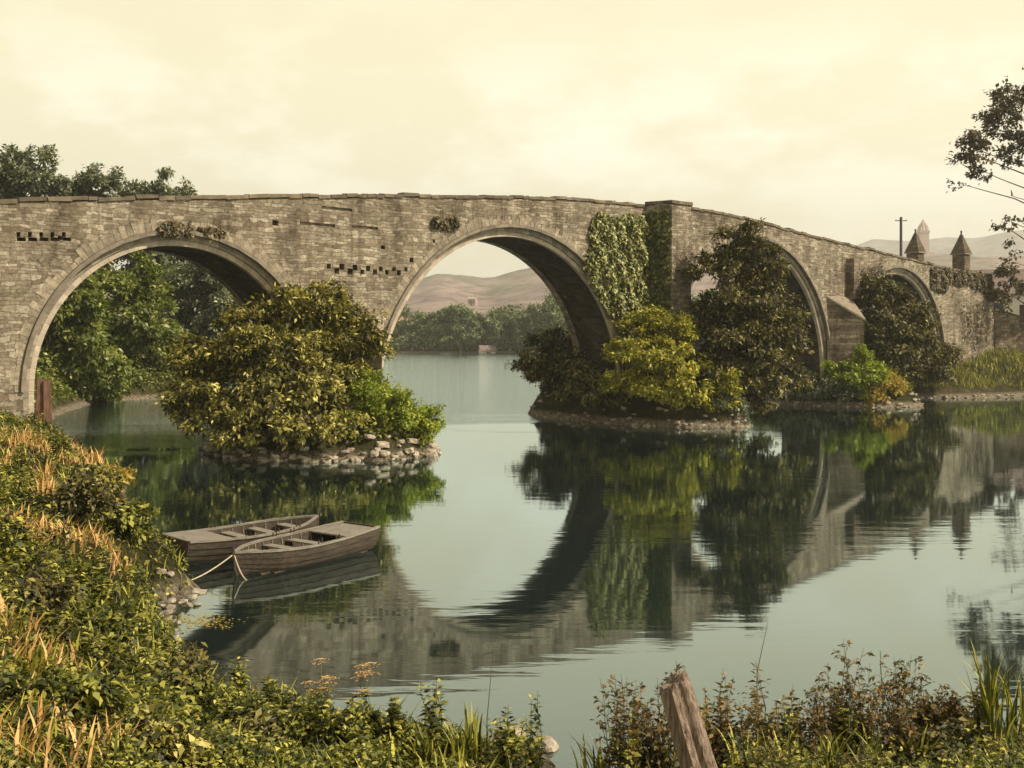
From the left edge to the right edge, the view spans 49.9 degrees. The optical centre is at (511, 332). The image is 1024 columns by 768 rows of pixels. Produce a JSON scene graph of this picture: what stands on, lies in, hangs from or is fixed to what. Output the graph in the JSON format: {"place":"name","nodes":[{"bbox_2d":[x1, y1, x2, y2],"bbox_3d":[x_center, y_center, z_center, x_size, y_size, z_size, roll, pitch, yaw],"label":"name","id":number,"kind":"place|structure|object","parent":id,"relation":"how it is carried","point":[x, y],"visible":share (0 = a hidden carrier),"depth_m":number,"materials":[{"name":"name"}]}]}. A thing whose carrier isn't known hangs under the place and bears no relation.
{"place":"outdoors","nodes":[
{"label":"outdoors","id":0,"kind":"place"},
{"bbox_2d":[0,307,1023,767],"bbox_3d":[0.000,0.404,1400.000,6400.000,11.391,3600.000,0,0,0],"label":"ground","id":1,"kind":"structure","parent":0,"point":[644,409],"depth_m":52.49,"materials":[{"name":"soil"}]},
{"bbox_2d":[0,525,24,565],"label":"weed plant","id":2,"kind":"object","parent":1,"relation":"on","point":[9,543],"visible":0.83,"depth_m":12.27,"materials":[{"name":"green plant"}]},
{"bbox_2d":[0,142,75,198],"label":"leafy tree","id":3,"kind":"object","parent":1,"relation":"on","point":[19,176],"visible":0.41,"depth_m":90.44,"materials":[{"name":"green plant"}]},
{"bbox_2d":[0,558,83,619],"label":"bramble","id":4,"kind":"object","parent":1,"relation":"on","point":[43,589],"visible":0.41,"depth_m":11.31,"materials":[{"name":"green plant"}]},
{"bbox_2d":[43,380,52,427],"bbox_3d":[-13.300,2.095,31.495,0.240,1.497,0.240,-1,0,-20],"label":"timber post","id":5,"kind":"object","parent":1,"relation":"on","point":[47,405],"visible":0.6,"depth_m":31.39,"materials":[{"name":"brown wood"}]},
{"bbox_2d":[5,467,129,524],"bbox_3d":[-6.893,2.610,17.218,1.762,1.056,1.058,0,0,-36],"label":"bramble","id":6,"kind":"object","parent":1,"relation":"on","point":[93,497],"visible":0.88,"depth_m":17.11,"materials":[{"name":"green plant"}]},
{"bbox_2d":[0,669,136,732],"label":"bramble","id":7,"kind":"object","parent":1,"relation":"on","point":[102,696],"visible":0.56,"depth_m":8.56,"materials":[{"name":"green plant"}]},
{"bbox_2d":[0,429,148,767],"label":"dry grass","id":8,"kind":"structure","parent":1,"relation":"on","point":[19,734],"depth_m":9.61,"materials":[{"name":"plant"}]},
{"bbox_2d":[65,547,91,589],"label":"weed plant","id":9,"kind":"object","parent":1,"relation":"on","point":[77,572],"visible":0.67,"depth_m":13.22,"materials":[{"name":"green plant"}]},
{"bbox_2d":[36,270,123,402],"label":"leafy tree","id":10,"kind":"object","parent":1,"relation":"on","point":[74,344],"visible":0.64,"depth_m":66.75,"materials":[{"name":"green plant"}]},
{"bbox_2d":[58,162,131,273],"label":"leafy tree","id":11,"kind":"object","parent":1,"relation":"on","point":[86,184],"visible":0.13,"depth_m":95.21,"materials":[{"name":"green plant"}]},
{"bbox_2d":[76,461,126,494],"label":"bramble","id":12,"kind":"object","parent":1,"relation":"on","point":[101,469],"visible":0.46,"depth_m":24.05,"materials":[{"name":"green plant"}]},
{"bbox_2d":[87,564,116,605],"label":"weed plant","id":13,"kind":"object","parent":1,"relation":"on","point":[97,590],"visible":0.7,"depth_m":13.36,"materials":[{"name":"green plant"}]},
{"bbox_2d":[0,407,216,766],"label":"bank brambles","id":14,"kind":"object","parent":1,"relation":"on","point":[20,581],"visible":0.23,"depth_m":12.28,"materials":[{"name":"green plant"}]},
{"bbox_2d":[70,590,149,655],"bbox_3d":[-4.367,3.244,12.039,0.883,0.773,1.259,0,0,8],"label":"bramble","id":15,"kind":"object","parent":1,"relation":"on","point":[109,615],"visible":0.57,"depth_m":11.82,"materials":[{"name":"green plant"}]},
{"bbox_2d":[83,353,142,402],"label":"bank bush","id":16,"kind":"object","parent":1,"relation":"on","point":[112,383],"visible":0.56,"depth_m":69.81,"materials":[{"name":"green plant"}]},
{"bbox_2d":[34,352,210,413],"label":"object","id":17,"kind":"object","parent":1,"relation":"on","point":[64,389],"depth_m":68.26,"materials":[{"name":"green plant"}]},
{"bbox_2d":[0,407,251,767],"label":"bank herbs","id":18,"kind":"object","parent":1,"relation":"on","point":[139,669],"visible":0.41,"depth_m":13.07,"materials":[{"name":"green plant"}]},
{"bbox_2d":[90,496,165,544],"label":"bramble","id":19,"kind":"object","parent":1,"relation":"on","point":[134,517],"visible":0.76,"depth_m":18.29,"materials":[{"name":"green plant"}]},
{"bbox_2d":[0,411,258,767],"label":"bank grass","id":20,"kind":"structure","parent":1,"relation":"on","point":[35,659],"depth_m":13.93,"materials":[{"name":"plant"}]},
{"bbox_2d":[90,250,196,369],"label":"leafy tree","id":21,"kind":"object","parent":1,"relation":"on","point":[139,299],"visible":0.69,"depth_m":75.35,"materials":[{"name":"green plant"}]},
{"bbox_2d":[109,165,180,273],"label":"leafy tree","id":22,"kind":"object","parent":1,"relation":"on","point":[159,187],"visible":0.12,"depth_m":98.67,"materials":[{"name":"green plant"}]},
{"bbox_2d":[110,698,214,767],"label":"bramble","id":23,"kind":"object","parent":1,"relation":"on","point":[168,741],"visible":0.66,"depth_m":8.87,"materials":[{"name":"green plant"}]},
{"bbox_2d":[135,640,219,694],"bbox_3d":[-3.526,3.554,11.481,0.997,0.669,1.134,0,0,0],"label":"bramble","id":24,"kind":"object","parent":1,"relation":"on","point":[191,657],"visible":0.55,"depth_m":11.32,"materials":[{"name":"green plant"}]},
{"bbox_2d":[158,261,241,388],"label":"leafy tree","id":25,"kind":"object","parent":1,"relation":"on","point":[201,290],"visible":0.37,"depth_m":84.52,"materials":[{"name":"green plant"}]},
{"bbox_2d":[216,698,243,725],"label":"weed plant","id":26,"kind":"object","parent":1,"relation":"on","point":[231,714],"visible":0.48,"depth_m":10.55,"materials":[{"name":"green plant"}]},
{"bbox_2d":[199,708,296,746],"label":"bramble","id":27,"kind":"object","parent":1,"relation":"on","point":[261,723],"visible":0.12,"depth_m":10.40,"materials":[{"name":"green plant"}]},
{"bbox_2d":[148,275,400,452],"bbox_3d":[-8.609,1.031,40.073,8.782,6.572,7.374,0,0,0],"label":"broadleaf tree","id":28,"kind":"object","parent":1,"relation":"on","point":[308,343],"visible":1,"depth_m":39.30,"materials":[{"name":"green plant"}]},
{"bbox_2d":[267,684,293,721],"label":"weed plant","id":29,"kind":"object","parent":1,"relation":"on","point":[278,695],"visible":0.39,"depth_m":11.29,"materials":[{"name":"green plant"}]},
{"bbox_2d":[278,705,312,746],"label":"weed plant","id":30,"kind":"object","parent":1,"relation":"on","point":[291,728],"visible":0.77,"depth_m":10.58,"materials":[{"name":"green plant"}]},
{"bbox_2d":[304,685,338,749],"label":"weed plant","id":31,"kind":"object","parent":1,"relation":"on","point":[319,729],"visible":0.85,"depth_m":10.64,"materials":[{"name":"green plant"}]},
{"bbox_2d":[265,401,424,445],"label":"island weeds","id":32,"kind":"object","parent":1,"relation":"on","point":[384,428],"visible":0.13,"depth_m":39.40,"materials":[{"name":"green plant"}]},
{"bbox_2d":[336,704,369,748],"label":"weed plant","id":33,"kind":"object","parent":1,"relation":"on","point":[357,728],"visible":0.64,"depth_m":10.61,"materials":[{"name":"green plant"}]},
{"bbox_2d":[319,366,446,448],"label":"green bush","id":34,"kind":"object","parent":1,"relation":"on","point":[371,396],"visible":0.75,"depth_m":40.01,"materials":[{"name":"green plant"}]},
{"bbox_2d":[383,696,407,740],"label":"weed plant","id":35,"kind":"object","parent":1,"relation":"on","point":[394,712],"visible":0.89,"depth_m":10.96,"materials":[{"name":"green plant"}]},
{"bbox_2d":[394,310,432,345],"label":"tree","id":36,"kind":"object","parent":1,"relation":"on","point":[411,325],"visible":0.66,"depth_m":249.37,"materials":[{"name":"green plant"}]},
{"bbox_2d":[399,724,445,763],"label":"grass tuft","id":37,"kind":"object","parent":1,"relation":"on","point":[420,739],"visible":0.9,"depth_m":10.65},
{"bbox_2d":[416,678,449,747],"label":"weed plant","id":38,"kind":"object","parent":1,"relation":"on","point":[431,719],"visible":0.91,"depth_m":10.99,"materials":[{"name":"green plant"}]},
{"bbox_2d":[418,307,454,349],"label":"tree","id":39,"kind":"object","parent":1,"relation":"on","point":[436,326],"visible":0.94,"depth_m":244.38,"materials":[{"name":"green plant"}]},
{"bbox_2d":[441,721,482,765],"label":"grass tuft","id":40,"kind":"object","parent":1,"relation":"on","point":[463,745],"visible":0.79,"depth_m":10.82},
{"bbox_2d":[388,328,539,350],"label":"scrub","id":41,"kind":"object","parent":1,"relation":"on","point":[397,341],"visible":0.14,"depth_m":247.13,"materials":[{"name":"green plant"}]},
{"bbox_2d":[440,303,487,351],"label":"tree","id":42,"kind":"object","parent":1,"relation":"on","point":[463,323],"visible":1,"depth_m":241.38,"materials":[{"name":"green plant"}]},
{"bbox_2d":[463,702,482,761],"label":"grass tuft","id":43,"kind":"object","parent":1,"relation":"on","point":[477,738],"visible":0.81,"depth_m":10.97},
{"bbox_2d":[472,307,506,344],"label":"tree","id":44,"kind":"object","parent":1,"relation":"on","point":[492,323],"visible":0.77,"depth_m":244.00,"materials":[{"name":"green plant"}]},
{"bbox_2d":[0,192,993,420],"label":"stone bridge","id":45,"kind":"structure","parent":1,"relation":"on","point":[385,252],"depth_m":45.14,"materials":[{"name":"stone"}]},
{"bbox_2d":[156,220,227,242],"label":"wall weed","id":46,"kind":"object","parent":45,"relation":"attached to","point":[167,229],"depth_m":39.09,"materials":[{"name":"green plant"}]},
{"bbox_2d":[584,211,652,339],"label":"wall ivy","id":47,"kind":"object","parent":45,"relation":"attached to","point":[633,294],"depth_m":54.45,"materials":[{"name":"green plant"}]},
{"bbox_2d":[644,210,672,315],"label":"ivy","id":48,"kind":"object","parent":45,"relation":"attached to","point":[658,281],"visible":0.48,"depth_m":55.56,"materials":[{"name":"green plant"}]},
{"bbox_2d":[904,229,926,260],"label":"gate pillar","id":49,"kind":"structure","parent":45,"relation":"on","point":[915,249],"depth_m":81.02,"materials":[{"name":"stone"}]},
{"bbox_2d":[950,231,972,270],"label":"gate pillar","id":50,"kind":"structure","parent":45,"relation":"on","point":[961,253],"depth_m":81.21,"materials":[{"name":"stone"}]},
{"bbox_2d":[930,266,993,296],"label":"wall ivy","id":51,"kind":"object","parent":45,"relation":"attached to","point":[977,281],"depth_m":79.02,"materials":[{"name":"green plant"}]},
{"bbox_2d":[959,301,994,349],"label":"wall ivy","id":52,"kind":"object","parent":45,"relation":"attached to","point":[977,328],"depth_m":81.43,"materials":[{"name":"green plant"}]},
{"bbox_2d":[489,705,520,767],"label":"weed plant","id":53,"kind":"object","parent":1,"relation":"on","point":[505,745],"visible":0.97,"depth_m":10.88,"materials":[{"name":"green plant"}]},
{"bbox_2d":[487,303,523,347],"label":"tree","id":54,"kind":"object","parent":1,"relation":"on","point":[508,315],"visible":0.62,"depth_m":248.51,"materials":[{"name":"green plant"}]},
{"bbox_2d":[0,513,1023,767],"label":"foreground herbs","id":55,"kind":"object","parent":1,"relation":"on","point":[230,747],"visible":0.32,"depth_m":9.83,"materials":[{"name":"green plant"}]},
{"bbox_2d":[0,540,1023,767],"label":"foreground grass","id":56,"kind":"structure","parent":1,"relation":"on","point":[116,743],"depth_m":9.73,"materials":[{"name":"plant"}]},
{"bbox_2d":[509,302,542,350],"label":"tree","id":57,"kind":"object","parent":1,"relation":"on","point":[523,318],"visible":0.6,"depth_m":243.24,"materials":[{"name":"green plant"}]},
{"bbox_2d":[519,693,546,767],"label":"weed plant","id":58,"kind":"object","parent":1,"relation":"on","point":[537,762],"visible":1,"depth_m":10.92,"materials":[{"name":"green plant"}]},
{"bbox_2d":[525,291,560,335],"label":"tree","id":59,"kind":"object","parent":1,"relation":"on","point":[545,307],"visible":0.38,"depth_m":237.80,"materials":[{"name":"green plant"}]},
{"bbox_2d":[68,572,1023,767],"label":"margin herbs","id":60,"kind":"object","parent":1,"relation":"on","point":[791,764],"depth_m":10.24,"materials":[{"name":"plant"}]},
{"bbox_2d":[70,598,1023,767],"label":"margin grass","id":61,"kind":"structure","parent":1,"relation":"on","point":[391,745],"depth_m":10.90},
{"bbox_2d":[504,323,651,408],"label":"round bush","id":62,"kind":"object","parent":1,"relation":"on","point":[558,360],"visible":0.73,"depth_m":57.18,"materials":[{"name":"green plant"}]},
{"bbox_2d":[570,729,614,767],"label":"grass tuft","id":63,"kind":"object","parent":1,"relation":"on","point":[599,762],"visible":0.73,"depth_m":10.78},
{"bbox_2d":[590,674,648,767],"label":"twiggy shrub","id":64,"kind":"object","parent":1,"relation":"on","point":[622,733],"visible":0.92,"depth_m":10.56,"materials":[{"name":"green plant"}]},
{"bbox_2d":[605,710,644,767],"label":"weed plant","id":65,"kind":"object","parent":1,"relation":"on","point":[616,757],"visible":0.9,"depth_m":10.49,"materials":[{"name":"green plant"}]},
{"bbox_2d":[615,682,662,767],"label":"twiggy shrub","id":66,"kind":"object","parent":1,"relation":"on","point":[643,763],"visible":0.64,"depth_m":10.73,"materials":[{"name":"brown plant"}]},
{"bbox_2d":[634,691,677,767],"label":"weed plant","id":67,"kind":"object","parent":1,"relation":"on","point":[664,732],"visible":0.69,"depth_m":10.61,"materials":[{"name":"green plant"}]},
{"bbox_2d":[594,304,746,413],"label":"yellow green shrub","id":68,"kind":"object","parent":1,"relation":"on","point":[658,351],"visible":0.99,"depth_m":52.18,"materials":[{"name":"green plant"}]},
{"bbox_2d":[659,669,717,767],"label":"wooden post","id":69,"kind":"object","parent":1,"relation":"on","point":[682,712],"visible":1,"depth_m":9.33,"materials":[{"name":"brown wood"}]},
{"bbox_2d":[702,668,735,767],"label":"weed plant","id":70,"kind":"object","parent":1,"relation":"on","point":[718,749],"visible":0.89,"depth_m":10.76,"materials":[{"name":"green plant"}]},
{"bbox_2d":[706,391,750,419],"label":"shrub","id":71,"kind":"object","parent":1,"relation":"on","point":[743,410],"visible":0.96,"depth_m":52.09,"materials":[{"name":"green plant"}]},
{"bbox_2d":[715,724,767,767],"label":"grass tuft","id":72,"kind":"object","parent":1,"relation":"on","point":[746,747],"visible":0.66,"depth_m":10.43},
{"bbox_2d":[669,217,822,414],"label":"dark yew","id":73,"kind":"object","parent":1,"relation":"on","point":[761,341],"visible":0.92,"depth_m":53.92,"materials":[{"name":"green plant"}]},
{"bbox_2d":[730,698,762,755],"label":"weed plant","id":74,"kind":"object","parent":1,"relation":"on","point":[746,726],"visible":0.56,"depth_m":11.10,"materials":[{"name":"green plant"}]},
{"bbox_2d":[748,661,787,761],"bbox_3d":[2.499,3.802,10.745,0.396,1.113,0.470,0,0,10],"label":"weed plant","id":75,"kind":"object","parent":1,"relation":"on","point":[759,717],"visible":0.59,"depth_m":10.75,"materials":[{"name":"green plant"}]},
{"bbox_2d":[762,695,803,758],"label":"weed plant","id":76,"kind":"object","parent":1,"relation":"on","point":[784,731],"visible":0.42,"depth_m":10.64,"materials":[{"name":"green plant"}]},
{"bbox_2d":[786,691,831,759],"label":"weed plant","id":77,"kind":"object","parent":1,"relation":"on","point":[818,731],"visible":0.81,"depth_m":10.69,"materials":[{"name":"green plant"}]},
{"bbox_2d":[801,674,835,748],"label":"weed plant","id":78,"kind":"object","parent":1,"relation":"on","point":[813,690],"visible":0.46,"depth_m":11.46,"materials":[{"name":"brown plant"}]},
{"bbox_2d":[782,364,863,404],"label":"shrub","id":79,"kind":"object","parent":1,"relation":"on","point":[828,387],"visible":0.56,"depth_m":66.66,"materials":[{"name":"green plant"}]},
{"bbox_2d":[809,729,853,767],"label":"grass tuft","id":80,"kind":"object","parent":1,"relation":"on","point":[830,749],"visible":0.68,"depth_m":10.32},
{"bbox_2d":[815,681,852,746],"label":"weed plant","id":81,"kind":"object","parent":1,"relation":"on","point":[834,704],"visible":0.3,"depth_m":11.20,"materials":[{"name":"brown plant"}]},
{"bbox_2d":[830,705,861,756],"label":"weed plant","id":82,"kind":"object","parent":1,"relation":"on","point":[837,731],"visible":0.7,"depth_m":10.97,"materials":[{"name":"green plant"}]},
{"bbox_2d":[819,639,873,741],"bbox_3d":[3.318,3.697,11.023,0.488,1.244,0.532,0,0,1],"label":"weed plant","id":83,"kind":"object","parent":1,"relation":"on","point":[848,687],"visible":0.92,"depth_m":11.04,"materials":[{"name":"green plant"}]},
{"bbox_2d":[819,342,892,402],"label":"green bush","id":84,"kind":"object","parent":1,"relation":"on","point":[860,372],"visible":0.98,"depth_m":66.00,"materials":[{"name":"green plant"}]},
{"bbox_2d":[846,667,885,749],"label":"weed plant","id":85,"kind":"object","parent":1,"relation":"on","point":[869,714],"visible":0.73,"depth_m":11.15,"materials":[{"name":"green plant"}]},
{"bbox_2d":[849,723,897,761],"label":"grass tuft","id":86,"kind":"object","parent":1,"relation":"on","point":[877,749],"visible":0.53,"depth_m":10.73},
{"bbox_2d":[840,743,922,767],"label":"bramble","id":87,"kind":"object","parent":1,"relation":"on","point":[894,757],"visible":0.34,"depth_m":10.55,"materials":[{"name":"green plant"}]},
{"bbox_2d":[855,368,908,405],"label":"ochre bush","id":88,"kind":"object","parent":1,"relation":"on","point":[895,385],"visible":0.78,"depth_m":65.94,"materials":[{"name":"yellow plant"}]},
{"bbox_2d":[874,680,917,752],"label":"weed plant","id":89,"kind":"object","parent":1,"relation":"on","point":[889,732],"visible":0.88,"depth_m":10.83,"materials":[{"name":"green plant"}]},
{"bbox_2d":[871,654,923,741],"bbox_3d":[3.984,3.866,11.386,0.498,1.046,0.507,0,0,33],"label":"weed plant","id":90,"kind":"object","parent":1,"relation":"on","point":[905,673],"visible":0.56,"depth_m":11.40,"materials":[{"name":"brown plant"}]},
{"bbox_2d":[853,272,943,372],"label":"dark elder","id":91,"kind":"object","parent":1,"relation":"on","point":[901,334],"visible":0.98,"depth_m":68.22,"materials":[{"name":"green plant"}]},
{"bbox_2d":[884,705,920,755],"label":"weed plant","id":92,"kind":"object","parent":1,"relation":"on","point":[914,733],"visible":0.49,"depth_m":10.87,"materials":[{"name":"green plant"}]},
{"bbox_2d":[901,673,946,732],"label":"weed plant","id":93,"kind":"object","parent":1,"relation":"on","point":[921,713],"visible":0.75,"depth_m":11.34,"materials":[{"name":"brown plant"}]},
{"bbox_2d":[893,342,966,387],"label":"bush","id":94,"kind":"object","parent":1,"relation":"on","point":[936,369],"visible":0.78,"depth_m":75.18,"materials":[{"name":"green plant"}]},
{"bbox_2d":[865,338,1023,389],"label":"bank grass","id":95,"kind":"structure","parent":1,"relation":"on","point":[995,357],"depth_m":79.26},
{"bbox_2d":[904,715,998,765],"bbox_3d":[4.380,4.133,10.914,1.084,0.682,0.740,0,0,-13],"label":"bramble","id":96,"kind":"object","parent":1,"relation":"on","point":[940,729],"visible":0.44,"depth_m":10.84,"materials":[{"name":"green plant"}]},
{"bbox_2d":[934,684,969,724],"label":"weed plant","id":97,"kind":"object","parent":1,"relation":"on","point":[942,699],"visible":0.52,"depth_m":11.37,"materials":[{"name":"brown plant"}]},
{"bbox_2d":[943,67,1023,317],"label":"tree","id":98,"kind":"object","parent":1,"relation":"on","point":[974,137],"visible":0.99,"depth_m":82.73,"materials":[{"name":"green plant"}]},
{"bbox_2d":[962,638,1019,739],"bbox_3d":[4.928,3.678,11.297,0.580,1.104,0.718,0,0,1],"label":"reed clump","id":99,"kind":"object","parent":1,"relation":"on","point":[989,701],"visible":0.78,"depth_m":11.25,"materials":[{"name":"green plant"}]},
{"bbox_2d":[970,269,1023,315],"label":"cottage","id":100,"kind":"structure","parent":1,"relation":"on","point":[1017,307],"depth_m":101.89,"materials":[{"name":"paint"}]},
{"bbox_2d":[994,308,1023,351],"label":"wing wall","id":101,"kind":"structure","parent":1,"relation":"on","point":[1009,332],"depth_m":83.66,"materials":[{"name":"stone"}]},
{"bbox_2d":[994,662,1023,737],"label":"reed clump","id":102,"kind":"object","parent":1,"relation":"on","point":[1011,715],"visible":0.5,"depth_m":11.38,"materials":[{"name":"green plant"}]},
{"bbox_2d":[0,0,1023,277],"label":"sky","id":103,"kind":"structure","parent":0,"point":[838,120],"materials":[{"name":"beige"}]},
{"bbox_2d":[52,353,1023,767],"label":"river","id":104,"kind":"structure","parent":0,"point":[562,567],"depth_m":22.29,"materials":[{"name":"liquid"}]},
{"bbox_2d":[161,511,318,565],"bbox_3d":[-5.367,4.250,22.577,3.360,0.801,1.444,0,0,-44],"label":"rowing boat","id":105,"kind":"object","parent":104,"relation":"on","point":[208,545],"visible":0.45,"depth_m":21.84,"materials":[{"name":"brown wood"}]},
{"bbox_2d":[232,521,379,575],"bbox_3d":[-4.146,4.299,21.616,1.344,0.701,3.449,0,0,35],"label":"rowing boat","id":106,"kind":"object","parent":104,"relation":"on","point":[294,549],"visible":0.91,"depth_m":21.48,"materials":[{"name":"brown wood"}]},
{"bbox_2d":[104,254,1023,323],"bbox_3d":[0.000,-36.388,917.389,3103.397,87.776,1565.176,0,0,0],"label":"hills","id":107,"kind":"structure","parent":0,"point":[438,292],"depth_m":807.64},
{"bbox_2d":[857,230,1023,256],"bbox_3d":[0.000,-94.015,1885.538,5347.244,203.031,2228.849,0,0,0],"label":"hills","id":108,"kind":"structure","parent":0,"point":[989,246],"depth_m":2078.68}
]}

